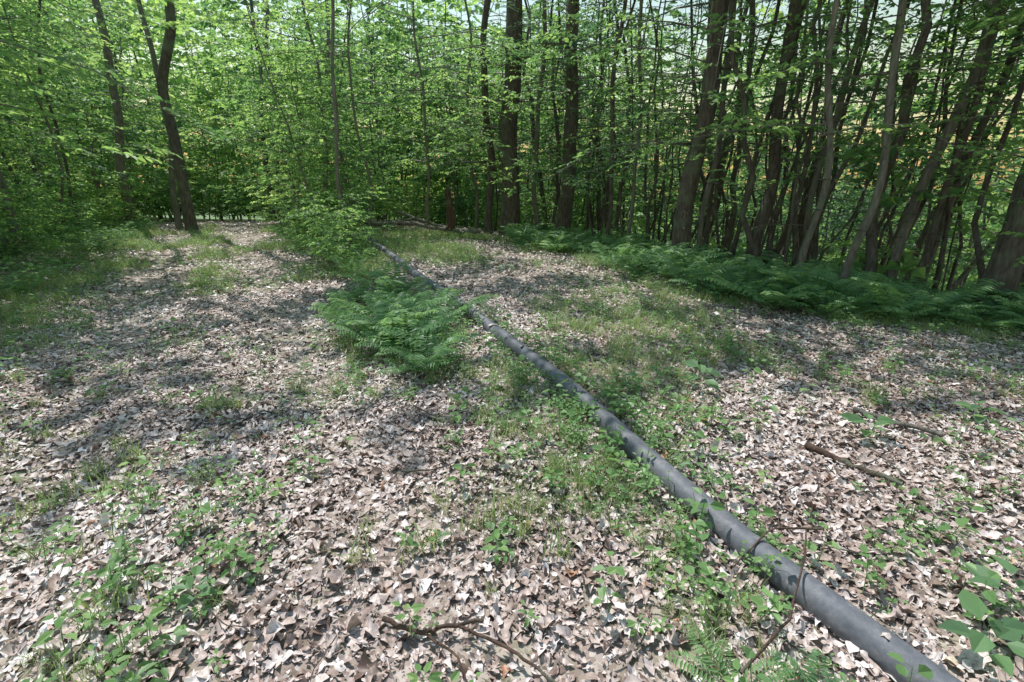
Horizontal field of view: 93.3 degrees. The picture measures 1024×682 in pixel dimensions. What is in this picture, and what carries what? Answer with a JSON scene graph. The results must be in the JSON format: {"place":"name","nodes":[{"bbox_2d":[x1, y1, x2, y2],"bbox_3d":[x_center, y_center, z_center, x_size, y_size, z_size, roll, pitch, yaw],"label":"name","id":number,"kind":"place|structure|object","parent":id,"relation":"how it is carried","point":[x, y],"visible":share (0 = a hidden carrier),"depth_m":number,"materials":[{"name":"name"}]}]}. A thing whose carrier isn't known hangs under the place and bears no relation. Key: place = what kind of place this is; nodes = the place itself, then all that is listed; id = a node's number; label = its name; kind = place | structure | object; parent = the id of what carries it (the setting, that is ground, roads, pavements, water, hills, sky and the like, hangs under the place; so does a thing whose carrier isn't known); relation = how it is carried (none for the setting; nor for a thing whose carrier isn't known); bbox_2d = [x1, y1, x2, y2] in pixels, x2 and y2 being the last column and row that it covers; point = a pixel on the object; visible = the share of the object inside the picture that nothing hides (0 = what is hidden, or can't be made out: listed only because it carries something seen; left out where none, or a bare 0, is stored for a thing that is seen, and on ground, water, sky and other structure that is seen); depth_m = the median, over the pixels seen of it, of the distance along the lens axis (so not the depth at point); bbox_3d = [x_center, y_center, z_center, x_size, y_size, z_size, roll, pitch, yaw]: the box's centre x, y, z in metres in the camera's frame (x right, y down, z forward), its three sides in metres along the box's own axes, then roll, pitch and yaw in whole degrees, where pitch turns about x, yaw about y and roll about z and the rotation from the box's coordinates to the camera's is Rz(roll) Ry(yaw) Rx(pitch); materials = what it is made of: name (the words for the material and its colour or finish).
{"place":"outdoors","nodes":[
{"label":"outdoors","id":0,"kind":"place"},
{"bbox_2d":[0,197,1023,681],"bbox_3d":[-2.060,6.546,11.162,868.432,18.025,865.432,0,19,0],"label":"ground","id":1,"kind":"structure","parent":0,"point":[586,651],"depth_m":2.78,"materials":[{"name":"brown plant"}]},
{"bbox_2d":[0,0,75,156],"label":"maple tree","id":2,"kind":"object","parent":1,"relation":"on","point":[22,145],"visible":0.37,"depth_m":13.76,"materials":[{"name":"green plant"}]},
{"bbox_2d":[0,0,135,243],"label":"beech tree","id":3,"kind":"object","parent":1,"relation":"on","point":[64,105],"visible":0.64,"depth_m":11.02,"materials":[{"name":"green plant"}]},
{"bbox_2d":[0,0,138,254],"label":"beech tree","id":4,"kind":"object","parent":1,"relation":"on","point":[3,185],"visible":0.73,"depth_m":9.22,"materials":[{"name":"green plant"}]},
{"bbox_2d":[0,217,165,293],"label":"leafy bush","id":5,"kind":"object","parent":1,"relation":"on","point":[69,263],"visible":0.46,"depth_m":10.53,"materials":[{"name":"green plant"}]},
{"bbox_2d":[0,0,228,158],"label":"beech tree","id":6,"kind":"object","parent":1,"relation":"on","point":[74,71],"visible":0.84,"depth_m":7.36,"materials":[{"name":"green plant"}]},
{"bbox_2d":[0,0,240,168],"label":"beech tree","id":7,"kind":"object","parent":1,"relation":"on","point":[83,71],"visible":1,"depth_m":5.80,"materials":[{"name":"green plant"}]},
{"bbox_2d":[0,0,248,220],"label":"maple tree","id":8,"kind":"object","parent":1,"relation":"on","point":[120,165],"visible":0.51,"depth_m":14.36,"materials":[{"name":"green plant"}]},
{"bbox_2d":[136,0,183,229],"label":"maple tree","id":9,"kind":"object","parent":1,"relation":"on","point":[176,210],"visible":0.63,"depth_m":15.23,"materials":[{"name":"brown plant"}]},
{"bbox_2d":[157,1,198,231],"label":"oak tree","id":10,"kind":"object","parent":1,"relation":"on","point":[188,211],"visible":0.9,"depth_m":14.10,"materials":[{"name":"brown plant"}]},
{"bbox_2d":[168,565,217,609],"bbox_3d":[-1.246,0.983,1.889,0.153,0.121,0.196,-14,23,-35],"label":"broadleaf seedling","id":11,"kind":"object","parent":1,"relation":"on","point":[186,582],"visible":0.94,"depth_m":1.88,"materials":[{"name":"green plant"}]},
{"bbox_2d":[159,0,351,219],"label":"maple tree","id":12,"kind":"object","parent":1,"relation":"on","point":[259,98],"visible":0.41,"depth_m":17.12,"materials":[{"name":"green plant"}]},
{"bbox_2d":[189,0,370,220],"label":"maple tree","id":13,"kind":"object","parent":1,"relation":"on","point":[267,44],"visible":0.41,"depth_m":15.78,"materials":[{"name":"green plant"}]},
{"bbox_2d":[177,0,399,211],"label":"beech tree","id":14,"kind":"object","parent":1,"relation":"on","point":[313,44],"visible":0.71,"depth_m":12.31,"materials":[{"name":"green plant"}]},
{"bbox_2d":[274,191,347,258],"bbox_3d":[-3.428,-1.988,8.383,1.147,1.146,1.727,-1,19,-4],"label":"leafy bush","id":15,"kind":"object","parent":1,"relation":"on","point":[299,214],"visible":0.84,"depth_m":8.41,"materials":[{"name":"green plant"}]},
{"bbox_2d":[262,223,379,279],"bbox_3d":[-4.514,-2.245,10.884,2.394,0.372,9.068,-7,20,-20],"label":"leafy bush","id":16,"kind":"object","parent":1,"relation":"on","point":[345,267],"visible":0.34,"depth_m":9.14,"materials":[{"name":"green plant"}]},
{"bbox_2d":[239,0,416,197],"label":"maple tree","id":17,"kind":"object","parent":1,"relation":"on","point":[328,41],"visible":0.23,"depth_m":16.75,"materials":[{"name":"green plant"}]},
{"bbox_2d":[198,0,473,234],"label":"beech tree","id":18,"kind":"object","parent":1,"relation":"on","point":[303,51],"visible":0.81,"depth_m":11.25,"materials":[{"name":"green plant"}]},
{"bbox_2d":[284,182,388,251],"bbox_3d":[-3.520,-2.554,9.793,1.969,1.335,1.746,-9,21,-23],"label":"leafy bush","id":19,"kind":"object","parent":1,"relation":"on","point":[332,199],"visible":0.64,"depth_m":9.66,"materials":[{"name":"green plant"}]},
{"bbox_2d":[331,0,354,247],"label":"beech tree","id":20,"kind":"object","parent":1,"relation":"on","point":[334,101],"visible":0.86,"depth_m":9.27,"materials":[{"name":"brown plant"}]},
{"bbox_2d":[301,202,395,262],"bbox_3d":[-2.861,-1.832,8.167,1.406,1.008,1.499,17,25,40],"label":"leafy bush","id":21,"kind":"object","parent":1,"relation":"on","point":[341,250],"visible":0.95,"depth_m":8.10,"materials":[{"name":"green plant"}]},
{"bbox_2d":[326,231,371,254],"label":"leafy bush","id":22,"kind":"object","parent":1,"relation":"on","point":[360,243],"visible":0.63,"depth_m":9.36,"materials":[{"name":"green plant"}]},
{"bbox_2d":[308,261,499,374],"bbox_3d":[-1.213,-0.334,5.263,1.883,0.456,3.654,-13,23,-33],"label":"fern patch","id":23,"kind":"object","parent":1,"relation":"on","point":[387,319],"visible":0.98,"depth_m":4.68,"materials":[{"name":"green plant"}]},
{"bbox_2d":[268,0,563,229],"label":"beech tree","id":24,"kind":"object","parent":1,"relation":"on","point":[425,107],"visible":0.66,"depth_m":12.88,"materials":[{"name":"green plant"}]},
{"bbox_2d":[359,210,480,234],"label":"fallen logs","id":25,"kind":"object","parent":1,"relation":"on","point":[433,227],"visible":0.86,"depth_m":14.20,"materials":[{"name":"brown wood"}]},
{"bbox_2d":[307,1,585,228],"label":"beech tree","id":26,"kind":"object","parent":1,"relation":"on","point":[429,92],"visible":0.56,"depth_m":14.55,"materials":[{"name":"green plant"}]},
{"bbox_2d":[445,184,454,232],"bbox_3d":[-1.835,-3.780,14.141,0.333,1.529,0.288,0,19,0],"label":"broken snag","id":27,"kind":"object","parent":1,"relation":"on","point":[450,218],"visible":0.81,"depth_m":14.05,"materials":[{"name":"brown wood"}]},
{"bbox_2d":[381,616,556,681],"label":"fallen branch","id":28,"kind":"object","parent":1,"relation":"on","point":[396,625],"visible":1,"depth_m":1.80,"materials":[{"name":"brown wood"}]},
{"bbox_2d":[394,0,560,233],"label":"tree","id":29,"kind":"object","parent":1,"relation":"on","point":[488,226],"visible":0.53,"depth_m":14.15,"materials":[{"name":"green plant"}]},
{"bbox_2d":[338,0,656,237],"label":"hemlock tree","id":30,"kind":"object","parent":1,"relation":"on","point":[508,116],"visible":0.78,"depth_m":13.38,"materials":[{"name":"green plant"}]},
{"bbox_2d":[0,0,1023,290],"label":"understory saplings","id":31,"kind":"object","parent":1,"relation":"on","point":[294,162],"visible":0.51,"depth_m":14.75,"materials":[{"name":"green plant"}]},
{"bbox_2d":[0,0,1023,298],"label":"background tree trunks","id":32,"kind":"object","parent":1,"relation":"on","point":[792,234],"visible":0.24,"depth_m":10.69,"materials":[{"name":"brown plant"}]},
{"bbox_2d":[0,0,1023,293],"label":"distant forest","id":33,"kind":"object","parent":1,"relation":"on","point":[182,80],"visible":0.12,"depth_m":23.89,"materials":[{"name":"green plant"}]},
{"bbox_2d":[0,159,1023,291],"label":"woodland bushes","id":34,"kind":"object","parent":1,"relation":"on","point":[112,205],"visible":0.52,"depth_m":15.26,"materials":[{"name":"green plant"}]},
{"bbox_2d":[0,215,1023,681],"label":"seedling undergrowth","id":35,"kind":"object","parent":1,"relation":"on","point":[700,525],"visible":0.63,"depth_m":2.76,"materials":[{"name":"green plant"}]},
{"bbox_2d":[12,262,1023,681],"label":"scattered twigs","id":36,"kind":"object","parent":1,"relation":"on","point":[530,452],"visible":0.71,"depth_m":3.21,"materials":[{"name":"brown wood"}]},
{"bbox_2d":[498,0,590,229],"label":"maple tree","id":37,"kind":"object","parent":1,"relation":"on","point":[533,190],"visible":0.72,"depth_m":13.71,"materials":[{"name":"brown plant"}]},
{"bbox_2d":[404,0,730,233],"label":"tree","id":38,"kind":"object","parent":1,"relation":"on","point":[564,213],"visible":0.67,"depth_m":12.85,"materials":[{"name":"green plant"}]},
{"bbox_2d":[398,353,847,681],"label":"fern","id":39,"kind":"object","parent":1,"relation":"on","point":[789,672],"visible":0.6,"depth_m":1.59,"materials":[{"name":"green plant"}]},
{"bbox_2d":[522,0,735,243],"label":"maple tree","id":40,"kind":"object","parent":1,"relation":"on","point":[612,136],"visible":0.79,"depth_m":11.24,"materials":[{"name":"green plant"}]},
{"bbox_2d":[621,372,652,386],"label":"broadleaf seedling","id":41,"kind":"object","parent":1,"relation":"on","point":[635,375],"visible":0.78,"depth_m":3.67,"materials":[{"name":"green plant"}]},
{"bbox_2d":[590,0,687,239],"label":"maple tree","id":42,"kind":"object","parent":1,"relation":"on","point":[632,205],"visible":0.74,"depth_m":11.17,"materials":[{"name":"brown plant"}]},
{"bbox_2d":[357,234,961,681],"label":"drain pipe","id":43,"kind":"object","parent":1,"relation":"on","point":[837,614],"visible":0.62,"depth_m":2.05,"materials":[{"name":"grey plastic"}]},
{"bbox_2d":[683,359,722,389],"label":"broadleaf seedling","id":44,"kind":"object","parent":1,"relation":"on","point":[713,383],"visible":0.92,"depth_m":3.73,"materials":[{"name":"green plant"}]},
{"bbox_2d":[639,1,796,250],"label":"maple tree","id":45,"kind":"object","parent":1,"relation":"on","point":[718,143],"visible":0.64,"depth_m":9.60,"materials":[{"name":"brown plant"}]},
{"bbox_2d":[482,0,1023,280],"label":"saplings","id":46,"kind":"object","parent":1,"relation":"on","point":[924,85],"visible":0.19,"depth_m":13.67,"materials":[{"name":"green plant"}]},
{"bbox_2d":[499,221,1023,329],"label":"fern patch","id":47,"kind":"object","parent":1,"relation":"on","point":[821,282],"visible":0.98,"depth_m":6.85,"materials":[{"name":"green plant"}]},
{"bbox_2d":[512,0,1022,253],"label":"maple tree","id":48,"kind":"object","parent":1,"relation":"on","point":[716,32],"visible":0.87,"depth_m":8.87,"materials":[{"name":"green plant"}]},
{"bbox_2d":[758,248,781,263],"bbox_3d":[5.219,-1.594,9.915,0.706,0.613,0.649,0,19,0],"label":"tree stump","id":49,"kind":"object","parent":1,"relation":"on","point":[771,253],"visible":0.12,"depth_m":9.87,"materials":[{"name":"wood"}]},
{"bbox_2d":[733,527,823,674],"bbox_3d":[0.988,0.932,1.895,0.252,0.112,0.829,16,24,39],"label":"fallen branch","id":50,"kind":"object","parent":1,"relation":"on","point":[765,646],"visible":0.99,"depth_m":1.84,"materials":[{"name":"brown wood"}]},
{"bbox_2d":[667,0,920,263],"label":"maple tree","id":51,"kind":"object","parent":1,"relation":"on","point":[770,192],"visible":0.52,"depth_m":8.89,"materials":[{"name":"green plant"}]},
{"bbox_2d":[608,0,1023,280],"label":"maple tree","id":52,"kind":"object","parent":1,"relation":"on","point":[828,58],"visible":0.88,"depth_m":6.96,"materials":[{"name":"green plant"}]},
{"bbox_2d":[673,0,1023,262],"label":"maple tree","id":53,"kind":"object","parent":1,"relation":"on","point":[818,171],"visible":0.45,"depth_m":8.41,"materials":[{"name":"green plant"}]},
{"bbox_2d":[804,442,902,485],"bbox_3d":[1.954,0.713,2.794,0.051,0.053,0.503,-12,22,-31],"label":"fallen branch","id":54,"kind":"object","parent":1,"relation":"on","point":[821,451],"visible":0.99,"depth_m":2.80,"materials":[{"name":"brown wood"}]},
{"bbox_2d":[839,412,895,436],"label":"broadleaf seedling","id":55,"kind":"object","parent":1,"relation":"on","point":[856,418],"visible":0.99,"depth_m":3.07,"materials":[{"name":"green plant"}]},
{"bbox_2d":[767,0,1001,279],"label":"maple tree","id":56,"kind":"object","parent":1,"relation":"on","point":[885,153],"visible":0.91,"depth_m":6.65,"materials":[{"name":"brown plant"}]},
{"bbox_2d":[755,0,1023,318],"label":"maple tree","id":57,"kind":"object","parent":1,"relation":"on","point":[1010,247],"visible":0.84,"depth_m":6.37,"materials":[{"name":"green plant"}]},
{"bbox_2d":[761,0,1023,280],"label":"maple tree","id":58,"kind":"object","parent":1,"relation":"on","point":[914,204],"visible":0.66,"depth_m":6.98,"materials":[{"name":"green plant"}]},
{"bbox_2d":[852,406,945,436],"bbox_3d":[2.606,0.545,3.274,0.509,0.061,0.053,16,25,39],"label":"fallen branch","id":59,"kind":"object","parent":1,"relation":"on","point":[904,424],"visible":0.78,"depth_m":3.23,"materials":[{"name":"brown wood"}]},
{"bbox_2d":[812,1,1023,284],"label":"maple tree","id":60,"kind":"object","parent":1,"relation":"on","point":[983,123],"visible":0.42,"depth_m":7.62,"materials":[{"name":"green plant"}]},
{"bbox_2d":[841,0,1023,287],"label":"maple tree","id":61,"kind":"object","parent":1,"relation":"on","point":[934,227],"visible":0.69,"depth_m":7.00,"materials":[{"name":"brown plant"}]},
{"bbox_2d":[889,1,1023,266],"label":"beech tree","id":62,"kind":"object","parent":1,"relation":"on","point":[987,160],"visible":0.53,"depth_m":7.54,"materials":[{"name":"green plant"}]},
{"bbox_2d":[953,401,1006,423],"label":"broadleaf seedling","id":63,"kind":"object","parent":1,"relation":"on","point":[978,419],"visible":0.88,"depth_m":3.29,"materials":[{"name":"green plant"}]},
{"bbox_2d":[937,589,1023,677],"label":"broadleaf seedling","id":64,"kind":"object","parent":1,"relation":"on","point":[1010,629],"visible":1,"depth_m":1.64,"materials":[{"name":"green plant"}]},
{"bbox_2d":[963,554,1023,614],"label":"broadleaf seedling","id":65,"kind":"object","parent":1,"relation":"on","point":[980,574],"visible":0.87,"depth_m":1.85,"materials":[{"name":"green plant"}]},
{"bbox_2d":[0,220,1023,681],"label":"grass","id":66,"kind":"structure","parent":0,"point":[220,278],"depth_m":4.05,"materials":[{"name":"green plant"}]},
{"bbox_2d":[55,0,1023,197],"label":"sky","id":67,"kind":"structure","parent":0,"point":[893,10],"materials":[{"name":"white"}]}
]}

